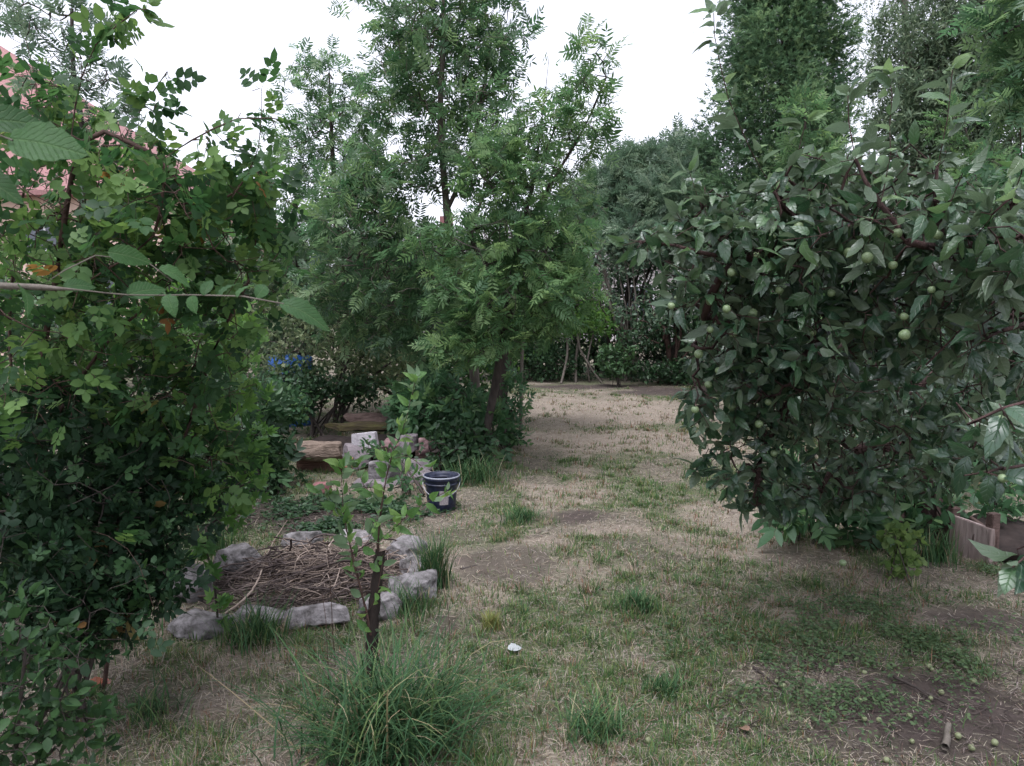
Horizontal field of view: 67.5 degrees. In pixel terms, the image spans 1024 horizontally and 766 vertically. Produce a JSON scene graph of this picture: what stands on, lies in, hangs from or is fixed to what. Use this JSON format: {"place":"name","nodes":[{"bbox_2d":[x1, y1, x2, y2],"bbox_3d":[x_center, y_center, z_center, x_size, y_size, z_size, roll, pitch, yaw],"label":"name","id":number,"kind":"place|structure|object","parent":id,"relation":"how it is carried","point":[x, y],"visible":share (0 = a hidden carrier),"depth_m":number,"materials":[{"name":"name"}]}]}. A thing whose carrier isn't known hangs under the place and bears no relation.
{"place":"outdoors","nodes":[
{"label":"outdoors","id":0,"kind":"place"},
{"bbox_2d":[0,45,267,355],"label":"house","id":1,"kind":"structure","parent":0,"point":[39,191],"depth_m":23.75,"materials":[{"name":"red tile"}]},
{"bbox_2d":[343,443,370,469],"bbox_3d":[-1.499,0.720,7.410,0.286,0.265,0.250,-1,6,-6],"label":"stone block","id":2,"kind":"object","parent":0,"point":[353,450],"depth_m":7.32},
{"bbox_2d":[351,431,378,447],"bbox_3d":[-1.425,0.561,7.400,0.259,0.167,0.101,-6,-2,6],"label":"white block","id":3,"kind":"object","parent":2,"relation":"on","point":[356,438],"depth_m":7.36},
{"bbox_2d":[0,0,1022,305],"label":"sky","id":4,"kind":"structure","parent":0,"point":[662,78],"materials":[{"name":"white"}]},
{"bbox_2d":[0,323,1023,765],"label":"ground","id":5,"kind":"structure","parent":0,"point":[562,517],"depth_m":3.85,"materials":[{"name":"soil"}]},
{"bbox_2d":[0,578,136,765],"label":"privet bush","id":6,"kind":"object","parent":5,"relation":"on","point":[49,734],"visible":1,"depth_m":1.83,"materials":[{"name":"green plant"}]},
{"bbox_2d":[3,596,175,673],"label":"grass tussock","id":7,"kind":"object","parent":5,"relation":"on","point":[126,645],"depth_m":3.48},
{"bbox_2d":[0,0,180,395],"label":"ash tree","id":8,"kind":"object","parent":5,"relation":"on","point":[17,22],"visible":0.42,"depth_m":6.57,"materials":[{"name":"green plant"}]},
{"bbox_2d":[0,266,207,371],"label":"hazel bush","id":9,"kind":"object","parent":5,"relation":"on","point":[50,274],"visible":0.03,"depth_m":14.24,"materials":[{"name":"green plant"}]},
{"bbox_2d":[0,368,240,737],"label":"bramble bush","id":10,"kind":"object","parent":5,"relation":"on","point":[101,595],"visible":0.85,"depth_m":2.64,"materials":[{"name":"green plant"}]},
{"bbox_2d":[0,279,250,594],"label":"dogwood bush","id":11,"kind":"object","parent":5,"relation":"on","point":[14,331],"visible":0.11,"depth_m":3.89,"materials":[{"name":"green plant"}]},
{"bbox_2d":[0,235,272,450],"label":"dogwood bush","id":12,"kind":"object","parent":5,"relation":"on","point":[174,287],"visible":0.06,"depth_m":4.86,"materials":[{"name":"green plant"}]},
{"bbox_2d":[0,0,320,698],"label":"rose bush","id":13,"kind":"object","parent":5,"relation":"on","point":[218,196],"visible":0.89,"depth_m":2.55,"materials":[{"name":"green plant"}]},
{"bbox_2d":[118,666,204,730],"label":"grass tussock","id":14,"kind":"object","parent":5,"relation":"on","point":[144,704],"depth_m":2.90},
{"bbox_2d":[0,102,330,332],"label":"elm tree","id":15,"kind":"object","parent":5,"relation":"on","point":[31,137],"visible":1,"depth_m":1.20,"materials":[{"name":"green plant"}]},
{"bbox_2d":[173,564,213,601],"bbox_3d":[-1.705,1.069,4.101,0.219,0.208,0.233,5,4,-18],"label":"ring stone","id":16,"kind":"object","parent":5,"relation":"on","point":[194,596],"visible":0.26,"depth_m":4.01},
{"bbox_2d":[166,610,238,640],"bbox_3d":[-1.464,1.153,3.678,0.312,0.108,0.241,4,0,7],"label":"ring stone","id":17,"kind":"object","parent":5,"relation":"on","point":[183,625],"visible":0.69,"depth_m":3.59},
{"bbox_2d":[182,516,243,552],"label":"grass tussock","id":18,"kind":"object","parent":5,"relation":"on","point":[221,543],"depth_m":4.92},
{"bbox_2d":[151,221,306,367],"bbox_3d":[-5.552,-1.825,15.708,3.579,3.634,2.244,0,6,0],"label":"hazel bush","id":19,"kind":"object","parent":5,"relation":"on","point":[220,239],"depth_m":15.42,"materials":[{"name":"green plant"}]},
{"bbox_2d":[186,307,279,632],"bbox_3d":[-1.310,0.416,3.575,0.439,1.562,0.499,0,6,0],"label":"maple sapling","id":20,"kind":"object","parent":5,"relation":"on","point":[205,546],"visible":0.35,"depth_m":3.54,"materials":[{"name":"green plant"}]},
{"bbox_2d":[167,368,305,492],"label":"elder bush","id":21,"kind":"object","parent":5,"relation":"on","point":[277,413],"visible":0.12,"depth_m":6.50,"materials":[{"name":"green plant"}]},
{"bbox_2d":[213,541,262,571],"bbox_3d":[-1.613,1.036,4.511,0.274,0.165,0.200,-6,9,-28],"label":"ring stone","id":22,"kind":"object","parent":5,"relation":"on","point":[237,552],"visible":0.59,"depth_m":4.45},
{"bbox_2d":[201,587,303,656],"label":"grass tussock","id":23,"kind":"object","parent":5,"relation":"on","point":[252,630],"depth_m":3.50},
{"bbox_2d":[183,228,325,380],"bbox_3d":[-3.449,-0.807,10.333,2.092,2.664,1.634,0,6,0],"label":"broadleaf shrub","id":24,"kind":"object","parent":5,"relation":"on","point":[251,290],"visible":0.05,"depth_m":10.10,"materials":[{"name":"green plant"}]},
{"bbox_2d":[235,604,283,627],"bbox_3d":[-1.220,1.145,3.721,0.285,0.101,0.130,4,11,-3],"label":"ring stone","id":25,"kind":"object","parent":5,"relation":"on","point":[262,610],"visible":0.29,"depth_m":3.70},
{"bbox_2d":[243,458,312,498],"bbox_3d":[-2.030,0.791,6.410,0.690,0.319,0.717,0,6,0],"label":"ivy mound","id":26,"kind":"object","parent":5,"relation":"on","point":[278,486],"visible":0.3,"depth_m":6.32,"materials":[{"name":"green plant"}]},
{"bbox_2d":[237,369,319,442],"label":"broadleaf shrub","id":27,"kind":"object","parent":5,"relation":"on","point":[299,409],"visible":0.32,"depth_m":8.22,"materials":[{"name":"green plant"}]},
{"bbox_2d":[268,352,312,426],"bbox_3d":[-2.898,0.075,10.057,0.596,0.950,0.596,0,6,0],"label":"barrel","id":28,"kind":"object","parent":5,"relation":"on","point":[299,356],"visible":0.12,"depth_m":9.83,"materials":[{"name":"blue plastic"}]},
{"bbox_2d":[180,544,407,612],"bbox_3d":[-1.201,1.048,4.273,1.330,0.189,1.128,0,6,0],"label":"dead brushwood","id":29,"kind":"object","parent":5,"relation":"on","point":[280,561],"visible":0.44,"depth_m":4.09,"materials":[{"name":"wood"}]},
{"bbox_2d":[281,530,323,549],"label":"ring stone","id":30,"kind":"object","parent":5,"relation":"on","point":[298,536],"visible":0.49,"depth_m":4.91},
{"bbox_2d":[204,499,408,536],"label":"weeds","id":31,"kind":"object","parent":5,"relation":"on","point":[310,514],"visible":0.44,"depth_m":5.52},
{"bbox_2d":[218,533,397,605],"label":"brushwood twigs","id":32,"kind":"object","parent":5,"relation":"on","point":[276,548],"visible":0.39,"depth_m":4.24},
{"bbox_2d":[280,602,350,629],"bbox_3d":[-0.950,1.130,3.707,0.349,0.122,0.155,-7,1,-5],"label":"ring stone","id":33,"kind":"object","parent":5,"relation":"on","point":[310,614],"visible":0.82,"depth_m":3.65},
{"bbox_2d":[232,34,404,414],"bbox_3d":[-2.464,-1.937,10.016,2.363,4.963,2.038,0,6,0],"label":"ash tree","id":34,"kind":"object","parent":5,"relation":"on","point":[345,116],"visible":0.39,"depth_m":9.69,"materials":[{"name":"green plant"}]},
{"bbox_2d":[297,459,341,471],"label":"timber beam","id":35,"kind":"structure","parent":5,"relation":"on","point":[309,465],"depth_m":7.21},
{"bbox_2d":[293,441,343,461],"bbox_3d":[-1.821,0.643,7.147,0.475,0.188,0.234,0,6,-2],"label":"log","id":36,"kind":"object","parent":35,"relation":"on","point":[317,451],"visible":0.71,"depth_m":7.09,"materials":[{"name":"brown wood"}]},
{"bbox_2d":[258,357,386,437],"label":"broadleaf shrub","id":37,"kind":"object","parent":5,"relation":"on","point":[328,389],"visible":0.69,"depth_m":9.17,"materials":[{"name":"green plant"}]},
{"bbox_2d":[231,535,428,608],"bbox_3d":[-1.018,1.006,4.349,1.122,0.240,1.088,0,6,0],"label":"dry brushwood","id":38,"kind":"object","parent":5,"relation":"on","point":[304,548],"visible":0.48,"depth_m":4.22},
{"bbox_2d":[243,277,430,430],"bbox_3d":[-2.222,-0.373,9.621,2.381,1.938,1.605,0,6,0],"label":"broadleaf shrub","id":39,"kind":"object","parent":5,"relation":"on","point":[354,368],"visible":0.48,"depth_m":9.49,"materials":[{"name":"green plant"}]},
{"bbox_2d":[340,528,374,546],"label":"ring stone","id":40,"kind":"object","parent":5,"relation":"on","point":[360,533],"visible":0.19,"depth_m":4.90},
{"bbox_2d":[311,434,440,459],"bbox_3d":[-1.425,0.672,8.111,1.699,0.249,0.846,0,6,0],"label":"soil mound","id":41,"kind":"object","parent":5,"relation":"on","point":[326,438],"visible":0.19,"depth_m":8.06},
{"bbox_2d":[324,421,407,431],"bbox_3d":[-1.592,0.477,8.390,0.968,0.111,0.175,0,6,3],"label":"mossy log","id":42,"kind":"object","parent":41,"relation":"on","point":[370,426],"visible":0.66,"depth_m":8.33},
{"bbox_2d":[342,411,388,421],"bbox_3d":[-1.661,0.391,8.687,0.519,0.145,0.304,0,6,-1],"label":"mossy log","id":43,"kind":"object","parent":42,"relation":"on","point":[363,416],"visible":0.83,"depth_m":8.61,"materials":[{"name":"brown wood"}]},
{"bbox_2d":[353,478,399,487],"bbox_3d":[-1.188,0.885,6.720,0.405,0.077,0.213,0,6,3],"label":"stone block","id":44,"kind":"object","parent":5,"relation":"on","point":[358,480],"depth_m":6.65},
{"bbox_2d":[276,212,483,352],"bbox_3d":[-2.728,-1.736,15.440,4.791,3.512,2.269,0,6,0],"label":"hazel bush","id":45,"kind":"object","parent":5,"relation":"on","point":[473,251],"visible":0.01,"depth_m":15.16,"materials":[{"name":"green plant"}]},
{"bbox_2d":[357,593,402,620],"bbox_3d":[-0.657,1.111,3.817,0.229,0.144,0.165,-2,11,-31],"label":"ring stone","id":46,"kind":"object","parent":5,"relation":"on","point":[387,600],"visible":0.5,"depth_m":3.76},
{"bbox_2d":[305,363,457,681],"bbox_3d":[-0.519,0.596,3.083,0.610,1.351,0.229,0,6,0],"label":"apple sapling","id":47,"kind":"object","parent":5,"relation":"on","point":[370,626],"visible":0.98,"depth_m":3.07,"materials":[{"name":"green plant"}]},
{"bbox_2d":[368,459,399,478],"bbox_3d":[-1.149,0.791,6.863,0.278,0.213,0.209,0,6,-3],"label":"stone block","id":48,"kind":"object","parent":5,"relation":"on","point":[372,472],"depth_m":6.76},
{"bbox_2d":[193,594,578,765],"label":"grass tussock","id":49,"kind":"object","parent":5,"relation":"on","point":[373,734],"depth_m":2.64,"materials":[{"name":"plant"}]},
{"bbox_2d":[358,435,425,494],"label":"nettle clump","id":50,"kind":"object","parent":5,"relation":"on","point":[407,487],"visible":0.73,"depth_m":6.55,"materials":[{"name":"green plant"}]},
{"bbox_2d":[364,354,433,411],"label":"broadleaf shrub","id":51,"kind":"object","parent":5,"relation":"on","point":[389,392],"visible":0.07,"depth_m":10.55,"materials":[{"name":"green plant"}]},
{"bbox_2d":[385,534,427,565],"bbox_3d":[-0.641,1.015,4.621,0.254,0.208,0.226,2,3,29],"label":"ring stone","id":52,"kind":"object","parent":5,"relation":"on","point":[405,540],"visible":0.5,"depth_m":4.55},
{"bbox_2d":[398,433,418,455],"bbox_3d":[-0.997,0.590,7.395,0.187,0.208,0.164,1,6,11],"label":"stone block","id":53,"kind":"object","parent":5,"relation":"on","point":[415,436],"depth_m":7.35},
{"bbox_2d":[400,556,423,572],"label":"ring stone","id":54,"kind":"object","parent":5,"relation":"on","point":[404,564],"visible":0.56,"depth_m":4.34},
{"bbox_2d":[388,570,438,604],"bbox_3d":[-0.516,1.080,4.044,0.262,0.175,0.217,3,-1,-35],"label":"ring stone","id":55,"kind":"object","parent":5,"relation":"on","point":[424,577],"visible":0.67,"depth_m":4.00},
{"bbox_2d":[379,571,448,624],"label":"grass tussock","id":56,"kind":"object","parent":5,"relation":"on","point":[418,604],"depth_m":3.83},
{"bbox_2d":[282,0,547,404],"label":"ash tree","id":57,"kind":"object","parent":5,"relation":"on","point":[354,186],"visible":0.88,"depth_m":7.68,"materials":[{"name":"green plant"}]},
{"bbox_2d":[418,437,434,455],"bbox_3d":[-0.816,0.604,7.348,0.166,0.185,0.164,-1,6,-11],"label":"stone block","id":58,"kind":"object","parent":5,"relation":"on","point":[425,445],"depth_m":7.27,"materials":[{"name":"red stone"}]},
{"bbox_2d":[342,233,514,402],"bbox_3d":[-1.324,-0.904,11.400,2.882,2.654,1.796,2,6,16],"label":"broadleaf shrub","id":59,"kind":"object","parent":5,"relation":"on","point":[450,371],"visible":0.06,"depth_m":10.95,"materials":[{"name":"green plant"}]},
{"bbox_2d":[391,520,467,592],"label":"grass tussock","id":60,"kind":"object","parent":5,"relation":"on","point":[436,562],"depth_m":4.17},
{"bbox_2d":[423,471,459,511],"bbox_3d":[-0.541,0.835,5.884,0.291,0.266,0.283,0,6,0],"label":"bucket","id":61,"kind":"object","parent":5,"relation":"on","point":[435,481],"visible":0.91,"depth_m":5.80,"materials":[{"name":"blue plastic"}]},
{"bbox_2d":[376,362,516,464],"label":"elder bush","id":62,"kind":"object","parent":5,"relation":"on","point":[437,395],"visible":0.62,"depth_m":7.74,"materials":[{"name":"green plant"}]},
{"bbox_2d":[414,412,493,471],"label":"nettle clump","id":63,"kind":"object","parent":5,"relation":"on","point":[450,448],"visible":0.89,"depth_m":7.21,"materials":[{"name":"green plant"}]},
{"bbox_2d":[201,372,713,538],"bbox_3d":[1.144,0.396,11.231,7.257,0.138,12.787,0,6,4],"label":"weed cover","id":64,"kind":"object","parent":5,"relation":"on","point":[362,505],"visible":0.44,"depth_m":5.73,"materials":[{"name":"green plant"}]},
{"bbox_2d":[429,451,522,487],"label":"grass tussock","id":65,"kind":"object","parent":5,"relation":"on","point":[480,473],"depth_m":6.83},
{"bbox_2d":[479,609,503,632],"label":"grass tussock","id":66,"kind":"object","parent":5,"relation":"on","point":[489,621],"depth_m":3.65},
{"bbox_2d":[441,208,558,375],"bbox_3d":[-0.213,-1.909,16.132,3.305,3.709,2.152,0,6,0],"label":"hazel bush","id":67,"kind":"object","parent":5,"relation":"on","point":[554,343],"visible":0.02,"depth_m":15.95,"materials":[{"name":"green plant"}]},
{"bbox_2d":[0,384,1023,765],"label":"dry straw","id":68,"kind":"object","parent":5,"relation":"on","point":[716,754],"visible":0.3,"depth_m":3.40,"materials":[{"name":"plant"}]},
{"bbox_2d":[395,12,631,465],"bbox_3d":[0.018,-1.246,7.037,2.168,4.180,1.742,0,6,0],"label":"ash tree","id":69,"kind":"object","parent":5,"relation":"on","point":[553,294],"visible":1,"depth_m":6.80,"materials":[{"name":"green plant"}]},
{"bbox_2d":[491,357,535,451],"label":"elder bush","id":70,"kind":"object","parent":5,"relation":"on","point":[511,437],"visible":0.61,"depth_m":8.59,"materials":[{"name":"green plant"}]},
{"bbox_2d":[493,499,544,525],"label":"grass tussock","id":71,"kind":"object","parent":5,"relation":"on","point":[517,513],"depth_m":5.46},
{"bbox_2d":[477,226,617,424],"bbox_3d":[0.273,-0.745,9.986,2.218,2.597,1.342,1,6,9],"label":"plum tree","id":72,"kind":"object","parent":5,"relation":"on","point":[599,315],"visible":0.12,"depth_m":9.71,"materials":[{"name":"green plant"}]},
{"bbox_2d":[511,343,589,382],"bbox_3d":[0.782,-0.412,15.831,1.743,0.899,1.024,0,6,0],"label":"ivy mound","id":73,"kind":"object","parent":5,"relation":"on","point":[538,374],"visible":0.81,"depth_m":15.72,"materials":[{"name":"green plant"}]},
{"bbox_2d":[513,299,587,372],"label":"hedge bush","id":74,"kind":"object","parent":5,"relation":"on","point":[572,343],"visible":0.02,"depth_m":17.84,"materials":[{"name":"green plant"}]},
{"bbox_2d":[507,46,613,438],"bbox_3d":[0.517,-1.544,8.758,1.364,4.431,1.243,0,6,0],"label":"ash tree","id":75,"kind":"object","parent":5,"relation":"on","point":[593,202],"visible":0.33,"depth_m":8.59,"materials":[{"name":"green plant"}]},
{"bbox_2d":[560,296,619,383],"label":"multi stem shrub","id":76,"kind":"object","parent":5,"relation":"on","point":[592,333],"visible":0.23,"depth_m":15.54,"materials":[{"name":"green plant"}]},
{"bbox_2d":[522,672,668,758],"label":"grass tussock","id":77,"kind":"object","parent":5,"relation":"on","point":[588,719],"depth_m":2.78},
{"bbox_2d":[554,249,653,372],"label":"hedge bush","id":78,"kind":"object","parent":5,"relation":"on","point":[593,352],"visible":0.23,"depth_m":17.82,"materials":[{"name":"green plant"}]},
{"bbox_2d":[593,338,641,386],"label":"broadleaf shrub","id":79,"kind":"object","parent":5,"relation":"on","point":[611,367],"visible":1,"depth_m":14.87,"materials":[{"name":"green plant"}]},
{"bbox_2d":[574,225,674,380],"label":"multi stem shrub","id":80,"kind":"object","parent":5,"relation":"on","point":[606,282],"visible":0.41,"depth_m":15.56,"materials":[{"name":"green plant"}]},
{"bbox_2d":[611,583,659,617],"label":"grass tussock","id":81,"kind":"object","parent":5,"relation":"on","point":[640,600],"depth_m":3.88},
{"bbox_2d":[550,112,729,366],"bbox_3d":[2.729,-3.078,17.324,4.123,5.795,2.935,0,6,0],"label":"sumac","id":82,"kind":"object","parent":5,"relation":"on","point":[636,157],"visible":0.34,"depth_m":16.48,"materials":[{"name":"green plant"}]},
{"bbox_2d":[606,260,703,371],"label":"hedge bush","id":83,"kind":"object","parent":5,"relation":"on","point":[656,357],"visible":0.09,"depth_m":17.82,"materials":[{"name":"green plant"}]},
{"bbox_2d":[614,267,699,383],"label":"multi stem shrub","id":84,"kind":"object","parent":5,"relation":"on","point":[666,338],"visible":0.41,"depth_m":15.40,"materials":[{"name":"green plant"}]},
{"bbox_2d":[589,128,730,373],"bbox_3d":[3.218,-2.720,16.238,3.549,5.296,2.560,0,6,0],"label":"sumac","id":85,"kind":"object","parent":5,"relation":"on","point":[649,194],"visible":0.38,"depth_m":15.71,"materials":[{"name":"green plant"}]},
{"bbox_2d":[632,665,693,701],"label":"grass tussock","id":86,"kind":"object","parent":5,"relation":"on","point":[669,685],"depth_m":3.09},
{"bbox_2d":[624,356,704,385],"bbox_3d":[3.171,-0.233,15.251,1.939,0.658,0.831,0,6,0],"label":"ivy mound","id":87,"kind":"object","parent":5,"relation":"on","point":[675,374],"visible":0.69,"depth_m":15.14,"materials":[{"name":"green plant"}]},
{"bbox_2d":[681,202,823,379],"bbox_3d":[4.293,-1.502,13.434,2.763,3.456,2.171,0,6,0],"label":"hedge bush","id":88,"kind":"object","parent":5,"relation":"on","point":[698,322],"depth_m":13.31,"materials":[{"name":"green plant"}]},
{"bbox_2d":[673,0,886,358],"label":"thuja tree","id":89,"kind":"object","parent":5,"relation":"on","point":[776,52],"visible":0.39,"depth_m":14.51,"materials":[{"name":"green plant"}]},
{"bbox_2d":[545,561,1023,764],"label":"clover patch","id":90,"kind":"object","parent":5,"relation":"on","point":[897,629],"visible":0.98,"depth_m":3.39,"materials":[{"name":"green plant"}]},
{"bbox_2d":[727,264,868,436],"bbox_3d":[3.430,-0.515,9.022,2.139,2.347,1.774,0,6,0],"label":"elder bush","id":91,"kind":"object","parent":5,"relation":"on","point":[836,333],"visible":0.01,"depth_m":8.83,"materials":[{"name":"green plant"}]},
{"bbox_2d":[767,73,849,432],"bbox_3d":[3.378,-1.339,8.570,1.181,4.066,1.060,0,6,0],"label":"robinia sapling","id":92,"kind":"object","parent":5,"relation":"on","point":[794,105],"visible":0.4,"depth_m":8.29,"materials":[{"name":"green plant"}]},
{"bbox_2d":[604,0,1023,597],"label":"apple tree","id":93,"kind":"object","parent":5,"relation":"on","point":[928,236],"visible":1,"depth_m":2.96,"materials":[{"name":"green plant"}]},
{"bbox_2d":[751,446,915,552],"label":"elder bush","id":94,"kind":"object","parent":5,"relation":"on","point":[829,534],"visible":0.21,"depth_m":4.82,"materials":[{"name":"green plant"}]},
{"bbox_2d":[695,639,1023,765],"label":"twig litter","id":95,"kind":"object","parent":5,"relation":"on","point":[889,731],"visible":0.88,"depth_m":2.96,"materials":[{"name":"wood"}]},
{"bbox_2d":[873,519,929,587],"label":"currant bush","id":96,"kind":"object","parent":5,"relation":"on","point":[894,534],"visible":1,"depth_m":4.31,"materials":[{"name":"green plant"}]},
{"bbox_2d":[848,0,956,282],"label":"birch tree","id":97,"kind":"object","parent":5,"relation":"on","point":[889,5],"visible":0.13,"depth_m":18.41,"materials":[{"name":"green plant"}]},
{"bbox_2d":[867,461,976,540],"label":"raspberry bush","id":98,"kind":"object","parent":5,"relation":"on","point":[915,515],"visible":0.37,"depth_m":4.87,"materials":[{"name":"green plant"}]},
{"bbox_2d":[893,675,957,708],"bbox_3d":[1.656,1.240,3.074,0.014,0.013,0.284,-3,6,-25],"label":"fallen stick","id":99,"kind":"object","parent":5,"relation":"on","point":[911,685],"visible":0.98,"depth_m":3.09,"materials":[{"name":"brown wood"}]},
{"bbox_2d":[836,197,1023,405],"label":"elder bush","id":100,"kind":"object","parent":5,"relation":"on","point":[1014,357],"visible":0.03,"depth_m":6.92,"materials":[{"name":"green plant"}]},
{"bbox_2d":[911,521,967,569],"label":"grass tussock","id":101,"kind":"object","parent":5,"relation":"on","point":[937,552],"depth_m":4.57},
{"bbox_2d":[857,0,1023,211],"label":"willow tree","id":102,"kind":"object","parent":5,"relation":"on","point":[930,58],"visible":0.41,"depth_m":11.58,"materials":[{"name":"green plant"}]},
{"bbox_2d":[888,491,1000,566],"bbox_3d":[2.895,0.873,5.304,0.407,0.356,1.601,0,6,0],"label":"compost box","id":103,"kind":"object","parent":5,"relation":"on","point":[978,531],"visible":0.44,"depth_m":4.65,"materials":[{"name":"brown wood"}]},
{"bbox_2d":[940,722,951,750],"bbox_3d":[1.562,1.267,2.749,0.028,0.026,0.164,4,7,34],"label":"fallen stick","id":104,"kind":"object","parent":5,"relation":"on","point":[946,742],"visible":1,"depth_m":2.72,"materials":[{"name":"brown wood"}]},
{"bbox_2d":[912,80,1017,193],"bbox_3d":[6.028,-1.735,10.224,1.421,4.518,0.878,3,6,24],"label":"robinia sapling","id":105,"kind":"object","parent":5,"relation":"on","point":[969,153],"visible":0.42,"depth_m":10.11,"materials":[{"name":"green plant"}]},
{"bbox_2d":[937,0,1023,156],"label":"ash tree","id":106,"kind":"object","parent":5,"relation":"on","point":[1006,110],"visible":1,"depth_m":5.84,"materials":[{"name":"green plant"}]},
{"bbox_2d":[947,136,1023,446],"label":"elder bush","id":107,"kind":"object","parent":5,"relation":"on","point":[986,171],"visible":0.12,"depth_m":8.10,"materials":[{"name":"green plant"}]},
{"bbox_2d":[969,460,1023,523],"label":"raspberry bush","id":108,"kind":"object","parent":5,"relation":"on","point":[1003,507],"visible":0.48,"depth_m":4.90,"materials":[{"name":"green plant"}]},
{"bbox_2d":[972,513,1023,562],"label":"soil heap","id":109,"kind":"object","parent":5,"relation":"on","point":[1011,537],"visible":0.25,"depth_m":4.67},
{"bbox_2d":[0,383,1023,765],"bbox_3d":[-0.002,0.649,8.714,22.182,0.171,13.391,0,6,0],"label":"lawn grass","id":110,"kind":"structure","parent":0,"point":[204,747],"depth_m":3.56,"materials":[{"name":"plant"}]},
{"bbox_2d":[333,216,693,341],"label":"house","id":111,"kind":"structure","parent":0,"point":[442,221],"depth_m":33.74,"materials":[{"name":"grey tile"}]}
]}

